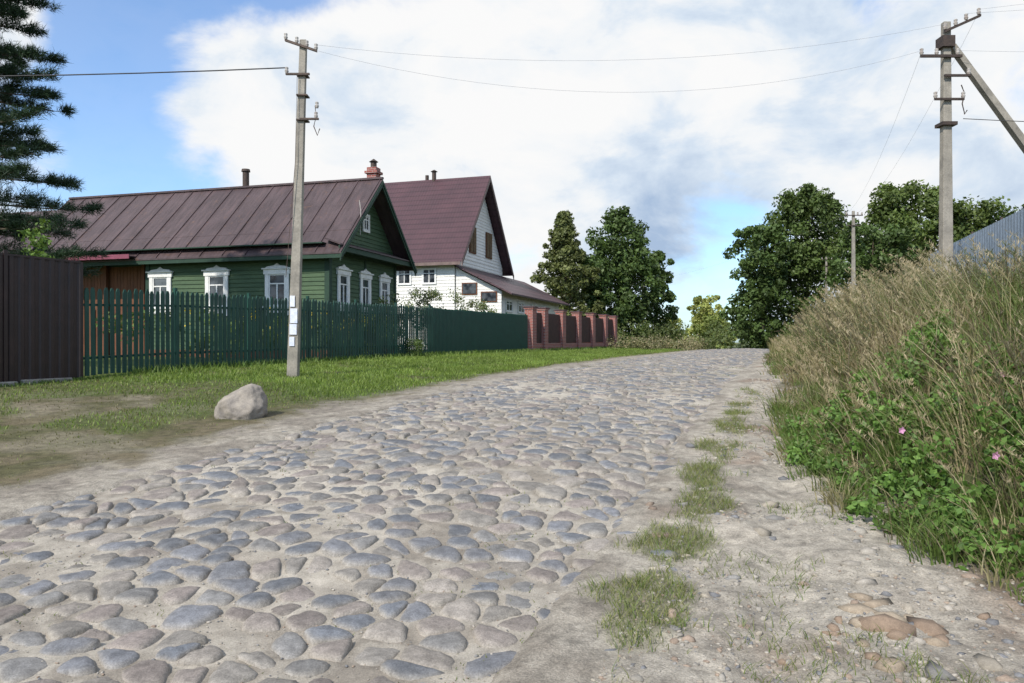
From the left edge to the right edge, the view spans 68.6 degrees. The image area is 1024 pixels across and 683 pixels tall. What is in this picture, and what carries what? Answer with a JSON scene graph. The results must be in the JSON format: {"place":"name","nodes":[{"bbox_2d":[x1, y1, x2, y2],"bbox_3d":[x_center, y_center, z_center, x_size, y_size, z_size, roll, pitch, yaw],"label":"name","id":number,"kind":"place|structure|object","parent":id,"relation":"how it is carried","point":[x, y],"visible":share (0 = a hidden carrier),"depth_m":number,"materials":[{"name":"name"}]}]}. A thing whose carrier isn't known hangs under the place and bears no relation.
{"place":"outdoors","nodes":[
{"label":"outdoors","id":0,"kind":"place"},
{"bbox_2d":[0,177,412,270],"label":"roof","id":1,"kind":"structure","parent":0,"point":[242,215],"depth_m":28.64,"materials":[{"name":"metal"}]},
{"bbox_2d":[48,181,416,275],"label":"eaves boards","id":2,"kind":"object","parent":1,"relation":"attached to","point":[336,255],"visible":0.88,"depth_m":27.10,"materials":[{"name":"wood"}]},
{"bbox_2d":[241,168,249,185],"bbox_3d":[-10.851,-6.110,30.620,0.348,1.820,0.348,0,0,16],"label":"stove pipe","id":3,"kind":"object","parent":1,"relation":"on","point":[245,171],"visible":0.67,"depth_m":30.51,"materials":[{"name":"metal"}]},
{"bbox_2d":[364,167,382,177],"bbox_3d":[-5.502,-5.650,29.866,0.540,2.500,0.540,0,0,16],"label":"brick chimney","id":4,"kind":"object","parent":1,"relation":"on","point":[372,172],"visible":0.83,"depth_m":29.67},
{"bbox_2d":[369,159,377,166],"bbox_3d":[-5.502,-7.080,29.866,0.351,0.360,0.351,0,0,16],"label":"chimney cap","id":5,"kind":"object","parent":4,"relation":"on","point":[373,162],"visible":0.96,"depth_m":29.77,"materials":[{"name":"metal"}]},
{"bbox_2d":[339,245,411,266],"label":"cornice","id":6,"kind":"structure","parent":1,"relation":"attached to","point":[369,255],"depth_m":28.32,"materials":[{"name":"wood"}]},
{"bbox_2d":[324,237,414,262],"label":"pent roof","id":7,"kind":"structure","parent":6,"relation":"on","point":[374,251],"depth_m":28.00,"materials":[{"name":"metal"}]},
{"bbox_2d":[1,346,618,388],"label":"fence foot grass","id":8,"kind":"structure","parent":0,"point":[259,363],"depth_m":20.19,"materials":[{"name":"plant"}]},
{"bbox_2d":[0,347,686,495],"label":"verge grass","id":9,"kind":"structure","parent":0,"point":[448,364],"depth_m":16.28,"materials":[{"name":"plant"}]},
{"bbox_2d":[0,348,768,682],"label":"cobblestone road","id":10,"kind":"structure","parent":0,"point":[272,564],"depth_m":5.43,"materials":[{"name":"stone"}]},
{"bbox_2d":[0,378,707,682],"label":"road grit","id":11,"kind":"object","parent":10,"relation":"on","point":[217,663],"visible":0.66,"depth_m":5.18,"materials":[{"name":"gravel"}]},
{"bbox_2d":[0,357,747,682],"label":"road weeds","id":12,"kind":"object","parent":10,"relation":"on","point":[449,504],"visible":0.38,"depth_m":5.73,"materials":[{"name":"green plant"}]},
{"bbox_2d":[0,314,1023,682],"bbox_3d":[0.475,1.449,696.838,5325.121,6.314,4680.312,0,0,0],"label":"ground","id":13,"kind":"structure","parent":0,"point":[566,642],"depth_m":5.51,"materials":[{"name":"soil"}]},
{"bbox_2d":[17,218,54,257],"bbox_3d":[-10.087,-2.087,16.000,0.798,1.087,0.751,0,0,0],"label":"bush","id":14,"kind":"object","parent":13,"relation":"on","point":[41,242],"visible":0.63,"depth_m":15.91,"materials":[{"name":"green plant"}]},
{"bbox_2d":[0,250,82,385],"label":"metal fence","id":15,"kind":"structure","parent":13,"relation":"on","point":[41,318],"depth_m":14.56,"materials":[{"name":"metal"}]},
{"bbox_2d":[0,0,112,281],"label":"pine tree","id":16,"kind":"object","parent":13,"relation":"on","point":[10,115],"visible":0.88,"depth_m":18.63,"materials":[{"name":"green plant"}]},
{"bbox_2d":[83,260,144,355],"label":"porch boards","id":17,"kind":"object","parent":13,"relation":"on","point":[121,279],"visible":0.18,"depth_m":29.23,"materials":[{"name":"wood"}]},
{"bbox_2d":[66,254,128,260],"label":"pink fascia","id":18,"kind":"structure","parent":17,"relation":"attached to","point":[121,256],"depth_m":27.54,"materials":[{"name":"wood"}]},
{"bbox_2d":[214,384,267,419],"bbox_3d":[-3.936,0.936,10.923,0.769,0.654,0.670,0,0,0],"label":"boulder","id":19,"kind":"object","parent":13,"relation":"on","point":[248,402],"visible":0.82,"depth_m":10.69,"materials":[{"name":"stone"}]},
{"bbox_2d":[95,308,404,363],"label":"garden shrubs","id":20,"kind":"object","parent":13,"relation":"on","point":[231,331],"visible":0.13,"depth_m":19.83,"materials":[{"name":"green plant"}]},
{"bbox_2d":[184,307,367,326],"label":"yellow garden flowers","id":21,"kind":"object","parent":20,"relation":"attached to","point":[255,318],"visible":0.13,"depth_m":20.66,"materials":[{"name":"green plant"}]},
{"bbox_2d":[83,287,431,375],"bbox_3d":[-5.967,-0.217,22.022,0.135,2.379,14.475,0,0,23],"label":"picket fence","id":22,"kind":"object","parent":13,"relation":"on","point":[420,322],"visible":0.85,"depth_m":19.16,"materials":[{"name":"green paint"}]},
{"bbox_2d":[149,349,393,357],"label":"plinth","id":23,"kind":"structure","parent":13,"relation":"on","point":[255,353],"depth_m":26.94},
{"bbox_2d":[150,204,393,349],"bbox_3d":[-9.223,-2.735,29.615,7.584,6.070,5.434,0,0,16],"label":"siding","id":24,"kind":"object","parent":23,"relation":"on","point":[245,277],"visible":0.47,"depth_m":27.39,"materials":[{"name":"wood"}]},
{"bbox_2d":[145,267,173,315],"bbox_3d":[-13.057,-1.843,27.823,1.160,1.847,0.120,0,0,16],"label":"casing","id":25,"kind":"object","parent":24,"relation":"attached to","point":[161,272],"visible":0.54,"depth_m":27.79,"materials":[{"name":"white paint"}]},
{"bbox_2d":[154,278,165,304],"bbox_3d":[-13.040,-1.820,27.883,0.660,1.120,0.016,0,0,16],"label":"glass","id":26,"kind":"object","parent":25,"relation":"attached to","point":[159,282],"visible":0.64,"depth_m":27.89,"materials":[{"name":"glass"}]},
{"bbox_2d":[153,277,166,307],"bbox_3d":[-13.046,-1.820,27.861,0.656,1.120,0.028,0,0,16],"label":"sash","id":27,"kind":"object","parent":25,"relation":"attached to","point":[159,286],"visible":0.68,"depth_m":27.85,"materials":[{"name":"white paint"}]},
{"bbox_2d":[201,265,230,315],"bbox_3d":[-10.702,-1.843,27.148,1.160,1.847,0.120,0,0,16],"label":"casing","id":28,"kind":"object","parent":24,"relation":"attached to","point":[216,270],"visible":0.55,"depth_m":27.12,"materials":[{"name":"white paint"}]},
{"bbox_2d":[210,277,222,304],"bbox_3d":[-10.685,-1.820,27.208,0.660,1.120,0.016,0,0,16],"label":"glass","id":29,"kind":"object","parent":28,"relation":"attached to","point":[216,280],"visible":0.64,"depth_m":27.19,"materials":[{"name":"glass"}]},
{"bbox_2d":[209,276,223,306],"bbox_3d":[-10.691,-1.820,27.186,0.656,1.120,0.028,0,0,16],"label":"sash","id":30,"kind":"object","parent":28,"relation":"attached to","point":[216,285],"visible":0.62,"depth_m":27.19,"materials":[{"name":"white paint"}]},
{"bbox_2d":[261,263,290,312],"bbox_3d":[-8.299,-1.843,26.459,1.160,1.847,0.120,0,0,16],"label":"casing","id":31,"kind":"object","parent":24,"relation":"attached to","point":[276,268],"visible":0.57,"depth_m":26.45,"materials":[{"name":"white paint"}]},
{"bbox_2d":[270,275,283,304],"bbox_3d":[-8.282,-1.820,26.519,0.660,1.120,0.016,0,0,16],"label":"glass","id":32,"kind":"object","parent":31,"relation":"attached to","point":[276,278],"visible":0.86,"depth_m":26.51,"materials":[{"name":"glass"}]},
{"bbox_2d":[269,274,284,305],"bbox_3d":[-8.288,-1.820,26.497,0.656,1.120,0.028,0,0,16],"label":"sash","id":33,"kind":"object","parent":31,"relation":"attached to","point":[276,288],"visible":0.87,"depth_m":26.48,"materials":[{"name":"white paint"}]},
{"bbox_2d":[336,264,352,308],"bbox_3d":[-5.996,-1.843,26.887,0.120,1.847,1.050,0,0,16],"label":"casing","id":34,"kind":"object","parent":24,"relation":"attached to","point":[343,269],"visible":0.53,"depth_m":26.71,"materials":[{"name":"white paint"}]},
{"bbox_2d":[341,276,345,302],"bbox_3d":[-6.056,-1.820,26.904,0.016,1.120,0.550,0,0,16],"label":"glass","id":35,"kind":"object","parent":34,"relation":"attached to","point":[343,279],"visible":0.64,"depth_m":26.92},
{"bbox_2d":[340,274,347,305],"bbox_3d":[-6.033,-1.820,26.898,0.028,1.120,0.546,0,0,16],"label":"sash","id":36,"kind":"object","parent":34,"relation":"attached to","point":[346,284],"visible":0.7,"depth_m":26.96,"materials":[{"name":"white paint"}]},
{"bbox_2d":[362,214,369,232],"bbox_3d":[-5.545,-4.500,28.578,0.055,0.690,0.540,0,0,16],"label":"casing","id":37,"kind":"object","parent":24,"relation":"attached to","point":[363,230],"visible":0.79,"depth_m":28.57,"materials":[{"name":"white paint"}]},
{"bbox_2d":[364,216,368,230],"bbox_3d":[-5.551,-4.500,28.580,0.028,0.550,0.396,0,0,16],"label":"sash","id":38,"kind":"object","parent":37,"relation":"attached to","point":[366,220],"visible":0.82,"depth_m":28.58,"materials":[{"name":"white paint"}]},
{"bbox_2d":[359,269,373,314],"bbox_3d":[-5.527,-1.843,28.521,0.120,1.847,1.050,0,0,16],"label":"casing","id":39,"kind":"object","parent":24,"relation":"attached to","point":[365,274],"visible":0.52,"depth_m":28.36,"materials":[{"name":"white paint"}]},
{"bbox_2d":[363,280,367,306],"bbox_3d":[-5.587,-1.820,28.538,0.016,1.120,0.550,0,0,16],"label":"glass","id":40,"kind":"object","parent":39,"relation":"attached to","point":[364,292],"visible":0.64,"depth_m":28.48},
{"bbox_2d":[363,278,368,307],"bbox_3d":[-5.565,-1.820,28.532,0.029,1.120,0.546,0,0,16],"label":"sash","id":41,"kind":"object","parent":39,"relation":"attached to","point":[365,291],"visible":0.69,"depth_m":28.67,"materials":[{"name":"white paint"}]},
{"bbox_2d":[378,273,391,311],"bbox_3d":[-5.072,-1.843,30.107,0.120,1.847,1.050,0,0,16],"label":"casing","id":42,"kind":"object","parent":24,"relation":"attached to","point":[383,277],"visible":0.48,"depth_m":29.94,"materials":[{"name":"white paint"}]},
{"bbox_2d":[382,283,386,304],"bbox_3d":[-5.132,-1.820,30.124,0.016,1.120,0.550,0,0,16],"label":"glass","id":43,"kind":"object","parent":42,"relation":"attached to","point":[384,286],"visible":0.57,"depth_m":30.23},
{"bbox_2d":[382,282,387,303],"bbox_3d":[-5.110,-1.820,30.118,0.028,1.120,0.546,0,0,16],"label":"sash","id":44,"kind":"object","parent":42,"relation":"attached to","point":[385,290],"visible":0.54,"depth_m":30.27,"materials":[{"name":"white paint"}]},
{"bbox_2d":[284,33,319,376],"bbox_3d":[-4.585,-2.830,16.468,0.792,7.819,0.267,0,0,0],"label":"utility pole","id":45,"kind":"object","parent":13,"relation":"on","point":[294,335],"visible":0.94,"depth_m":16.42,"materials":[{"name":"concrete"}]},
{"bbox_2d":[0,67,1023,121],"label":"insulated cable","id":46,"kind":"object","parent":45,"relation":"attached to","point":[233,70],"visible":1,"depth_m":16.21,"materials":[{"name":"rubber"}]},
{"bbox_2d":[404,337,423,355],"bbox_3d":[-3.455,0.185,26.828,0.758,0.728,0.871,0,0,-30],"label":"white flower bush","id":47,"kind":"object","parent":13,"relation":"on","point":[420,344],"visible":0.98,"depth_m":26.82,"materials":[{"name":"green plant"}]},
{"bbox_2d":[377,285,496,320],"bbox_3d":[-2.997,-1.345,31.920,2.124,1.934,9.283,0,0,23],"label":"garden bush","id":48,"kind":"object","parent":13,"relation":"on","point":[431,295],"visible":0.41,"depth_m":30.70,"materials":[{"name":"green plant"}]},
{"bbox_2d":[431,306,527,352],"bbox_3d":[-1.172,-0.317,33.088,0.098,2.121,9.625,0,0,23],"label":"green metal fence","id":49,"kind":"object","parent":13,"relation":"on","point":[460,329],"visible":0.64,"depth_m":32.16,"materials":[{"name":"metal"}]},
{"bbox_2d":[456,267,558,314],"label":"annex siding","id":50,"kind":"object","parent":13,"relation":"on","point":[462,277],"visible":0.33,"depth_m":44.90,"materials":[{"name":"wood"}]},
{"bbox_2d":[462,282,476,294],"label":"frame","id":51,"kind":"object","parent":50,"relation":"attached to","point":[469,283],"visible":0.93,"depth_m":44.74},
{"bbox_2d":[463,283,475,293],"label":"glass","id":52,"kind":"object","parent":51,"relation":"attached to","point":[469,288],"visible":1,"depth_m":44.72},
{"bbox_2d":[481,291,496,301],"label":"frame","id":53,"kind":"object","parent":50,"relation":"attached to","point":[491,291],"visible":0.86,"depth_m":44.30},
{"bbox_2d":[481,292,495,300],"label":"glass","id":54,"kind":"object","parent":53,"relation":"attached to","point":[488,296],"visible":0.86,"depth_m":44.35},
{"bbox_2d":[454,265,569,305],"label":"annex roof","id":55,"kind":"structure","parent":50,"relation":"on","point":[515,287],"depth_m":49.06,"materials":[{"name":"metal"}]},
{"bbox_2d":[518,301,524,313],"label":"casing","id":56,"kind":"object","parent":50,"relation":"attached to","point":[518,307],"visible":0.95,"depth_m":47.74,"materials":[{"name":"white paint"}]},
{"bbox_2d":[530,209,605,317],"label":"spruce tree","id":57,"kind":"object","parent":13,"relation":"on","point":[565,254],"visible":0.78,"depth_m":65.04,"materials":[{"name":"green plant"}]},
{"bbox_2d":[523,306,617,350],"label":"brick pillar fence","id":58,"kind":"object","parent":13,"relation":"on","point":[560,329],"visible":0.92,"depth_m":42.90,"materials":[{"name":"brick"}]},
{"bbox_2d":[569,254,629,342],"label":"linden tree","id":59,"kind":"object","parent":13,"relation":"on","point":[604,280],"visible":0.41,"depth_m":68.11,"materials":[{"name":"green plant"}]},
{"bbox_2d":[580,205,668,342],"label":"linden tree","id":60,"kind":"object","parent":13,"relation":"on","point":[638,270],"visible":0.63,"depth_m":70.55,"materials":[{"name":"green plant"}]},
{"bbox_2d":[633,250,678,342],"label":"linden tree","id":61,"kind":"object","parent":13,"relation":"on","point":[670,297],"visible":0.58,"depth_m":75.37,"materials":[{"name":"green plant"}]},
{"bbox_2d":[606,331,712,350],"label":"roadside weeds","id":62,"kind":"object","parent":13,"relation":"on","point":[654,343],"visible":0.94,"depth_m":52.13,"materials":[{"name":"green plant"}]},
{"bbox_2d":[650,316,684,346],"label":"birch tree","id":63,"kind":"object","parent":13,"relation":"on","point":[673,322],"visible":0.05,"depth_m":139.20,"materials":[{"name":"green plant"}]},
{"bbox_2d":[595,316,740,348],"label":"roadside bushes","id":64,"kind":"object","parent":13,"relation":"on","point":[670,330],"visible":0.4,"depth_m":58.96,"materials":[{"name":"green plant"}]},
{"bbox_2d":[630,328,778,347],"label":"distant treeline","id":65,"kind":"object","parent":13,"relation":"on","point":[742,346],"visible":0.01,"depth_m":227.76,"materials":[{"name":"green plant"}]},
{"bbox_2d":[682,295,737,348],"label":"birch tree","id":66,"kind":"object","parent":13,"relation":"on","point":[705,306],"visible":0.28,"depth_m":125.35,"materials":[{"name":"green plant"}]},
{"bbox_2d":[691,314,735,348],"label":"birch tree","id":67,"kind":"object","parent":13,"relation":"on","point":[702,327],"visible":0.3,"depth_m":111.04,"materials":[{"name":"green plant"}]},
{"bbox_2d":[719,221,812,348],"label":"oak tree","id":68,"kind":"object","parent":13,"relation":"on","point":[759,295],"visible":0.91,"depth_m":78.54,"materials":[{"name":"green plant"}]},
{"bbox_2d":[766,331,794,353],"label":"tall bank grass","id":69,"kind":"structure","parent":13,"relation":"on","point":[772,347],"depth_m":34.78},
{"bbox_2d":[743,183,865,336],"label":"oak tree","id":70,"kind":"object","parent":13,"relation":"on","point":[807,202],"visible":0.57,"depth_m":80.04,"materials":[{"name":"green plant"}]},
{"bbox_2d":[648,410,992,682],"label":"path grass","id":71,"kind":"structure","parent":13,"relation":"on","point":[870,648],"depth_m":3.96,"materials":[{"name":"plant"}]},
{"bbox_2d":[821,257,831,301],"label":"utility pole","id":72,"kind":"object","parent":13,"relation":"on","point":[826,285],"visible":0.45,"depth_m":69.94,"materials":[{"name":"concrete"}]},
{"bbox_2d":[645,416,1023,681],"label":"rubble stones","id":73,"kind":"object","parent":13,"relation":"on","point":[984,662],"visible":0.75,"depth_m":4.74,"materials":[{"name":"stone"}]},
{"bbox_2d":[845,211,862,290],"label":"utility pole","id":74,"kind":"object","parent":13,"relation":"on","point":[853,215],"visible":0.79,"depth_m":43.93,"materials":[{"name":"concrete"}]},
{"bbox_2d":[807,218,915,304],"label":"maple tree","id":75,"kind":"object","parent":13,"relation":"on","point":[899,237],"visible":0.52,"depth_m":65.35,"materials":[{"name":"green plant"}]},
{"bbox_2d":[778,593,990,673],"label":"clay lumps","id":76,"kind":"object","parent":13,"relation":"on","point":[896,625],"visible":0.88,"depth_m":3.97,"materials":[{"name":"soil"}]},
{"bbox_2d":[752,244,1023,611],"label":"tall bank grass","id":77,"kind":"structure","parent":13,"relation":"on","point":[983,317],"depth_m":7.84,"materials":[{"name":"plant"}]},
{"bbox_2d":[827,179,967,285],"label":"maple tree","id":78,"kind":"object","parent":13,"relation":"on","point":[890,196],"visible":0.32,"depth_m":69.36,"materials":[{"name":"green plant"}]},
{"bbox_2d":[777,305,1023,597],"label":"broadleaf weeds","id":79,"kind":"object","parent":13,"relation":"on","point":[888,480],"visible":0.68,"depth_m":6.53,"materials":[{"name":"green plant"}]},
{"bbox_2d":[899,427,905,469],"bbox_3d":[3.445,1.027,6.604,0.106,0.558,0.042,0,0,-42],"label":"pink mallow flower","id":80,"kind":"object","parent":13,"relation":"on","point":[902,431],"visible":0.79,"depth_m":6.59,"materials":[{"name":"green plant"}]},
{"bbox_2d":[789,241,1023,458],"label":"wormwood stems","id":81,"kind":"object","parent":13,"relation":"on","point":[1020,372],"visible":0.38,"depth_m":11.22,"materials":[{"name":"beige plant"}]},
{"bbox_2d":[797,264,1023,452],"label":"bank thicket","id":82,"kind":"object","parent":13,"relation":"on","point":[946,396],"visible":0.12,"depth_m":9.47,"materials":[{"name":"green plant"}]},
{"bbox_2d":[913,194,1010,269],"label":"maple tree","id":83,"kind":"object","parent":13,"relation":"on","point":[963,220],"visible":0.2,"depth_m":68.70,"materials":[{"name":"green plant"}]},
{"bbox_2d":[919,8,1023,281],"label":"utility pole","id":84,"kind":"object","parent":13,"relation":"on","point":[947,46],"visible":0.95,"depth_m":17.92,"materials":[{"name":"concrete"}]},
{"bbox_2d":[319,4,1020,272],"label":"overhead wires","id":85,"kind":"object","parent":84,"relation":"attached to","point":[703,89],"visible":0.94,"depth_m":17.38,"materials":[{"name":"metal"}]},
{"bbox_2d":[928,208,1023,279],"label":"grey metal fence","id":86,"kind":"object","parent":13,"relation":"on","point":[1013,223],"visible":0.33,"depth_m":17.76,"materials":[{"name":"metal"}]},
{"bbox_2d":[992,451,999,508],"bbox_3d":[3.625,1.061,5.604,0.106,0.487,0.042,0,0,-42],"label":"pink mallow flower","id":87,"kind":"object","parent":13,"relation":"on","point":[995,457],"visible":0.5,"depth_m":5.59,"materials":[{"name":"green plant"}]},
{"bbox_2d":[978,204,1023,227],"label":"maple tree","id":88,"kind":"object","parent":13,"relation":"on","point":[997,217],"visible":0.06,"depth_m":68.91,"materials":[{"name":"green plant"}]},
{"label":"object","id":89,"kind":"object","parent":13,"relation":"on","visible":0},
{"bbox_2d":[385,175,511,275],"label":"tile roof","id":90,"kind":"structure","parent":89,"relation":"on","point":[437,218],"depth_m":48.03,"materials":[{"name":"red metal"}]},
{"bbox_2d":[425,170,436,180],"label":"roof vents","id":91,"kind":"object","parent":90,"relation":"on","point":[433,175],"visible":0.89,"depth_m":50.20,"materials":[{"name":"metal"}]},
{"bbox_2d":[415,177,513,278],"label":"roof trim","id":92,"kind":"structure","parent":90,"relation":"attached to","point":[442,263],"depth_m":46.84,"materials":[{"name":"wood"}]},
{"bbox_2d":[396,200,502,346],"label":"siding","id":93,"kind":"object","parent":89,"relation":"on","point":[446,276],"visible":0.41,"depth_m":46.04,"materials":[{"name":"wood"}]},
{"bbox_2d":[397,271,410,284],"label":"casing","id":94,"kind":"object","parent":93,"relation":"attached to","point":[403,284],"visible":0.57,"depth_m":45.91,"materials":[{"name":"white paint"}]},
{"bbox_2d":[399,271,408,282],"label":"glass","id":95,"kind":"object","parent":94,"relation":"attached to","point":[401,278],"visible":0.64,"depth_m":45.98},
{"bbox_2d":[398,271,409,283],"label":"sash","id":96,"kind":"object","parent":94,"relation":"attached to","point":[404,278],"visible":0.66,"depth_m":45.93,"materials":[{"name":"white paint"}]},
{"bbox_2d":[422,268,435,284],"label":"casing","id":97,"kind":"object","parent":93,"relation":"attached to","point":[422,276],"visible":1,"depth_m":45.44,"materials":[{"name":"white paint"}]},
{"bbox_2d":[424,270,433,282],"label":"glass","id":98,"kind":"object","parent":97,"relation":"attached to","point":[426,278],"visible":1,"depth_m":45.47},
{"bbox_2d":[423,269,434,282],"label":"sash","id":99,"kind":"object","parent":97,"relation":"attached to","point":[429,273],"visible":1,"depth_m":45.45,"materials":[{"name":"white paint"}]},
{"bbox_2d":[486,232,491,258],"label":"frame","id":100,"kind":"object","parent":93,"relation":"attached to","point":[486,245],"visible":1,"depth_m":50.15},
{"bbox_2d":[487,233,491,257],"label":"shutters","id":101,"kind":"object","parent":100,"relation":"attached to","point":[489,245],"visible":1,"depth_m":50.60,"materials":[{"name":"brown wood"}]},
{"label":"frame","id":102,"kind":"object","parent":93,"relation":"attached to","visible":0},
{"bbox_2d":[470,228,475,252],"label":"shutters","id":103,"kind":"object","parent":102,"relation":"attached to","point":[473,244],"visible":0.83,"depth_m":47.75,"materials":[{"name":"brown wood"}]},
{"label":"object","id":104,"kind":"object","parent":13,"relation":"on","visible":0},
{"bbox_2d":[83,253,395,349],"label":"trim boards","id":105,"kind":"object","parent":104,"relation":"attached to","point":[327,279],"depth_m":28.01,"materials":[{"name":"wood"}]},
{"bbox_2d":[0,0,1023,342],"label":"sky","id":106,"kind":"structure","parent":0,"point":[697,166],"materials":[{"name":"blue"}]},
{"bbox_2d":[577,386,764,682],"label":"grass","id":107,"kind":"structure","parent":0,"point":[713,466],"depth_m":5.29,"materials":[{"name":"plant"}]},
{"bbox_2d":[591,372,1023,682],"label":"gravel","id":108,"kind":"structure","parent":0,"point":[907,607],"depth_m":4.24,"materials":[{"name":"gravel"}]},
{"bbox_2d":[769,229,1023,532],"bbox_3d":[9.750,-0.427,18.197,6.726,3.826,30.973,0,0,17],"label":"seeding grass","id":109,"kind":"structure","parent":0,"point":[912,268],"depth_m":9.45,"materials":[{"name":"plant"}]},
{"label":"casing","id":110,"kind":"object","parent":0,"visible":0},
{"bbox_2d":[507,302,511,310],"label":"glass","id":111,"kind":"object","parent":110,"relation":"attached to","point":[510,306],"visible":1,"depth_m":45.80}
]}

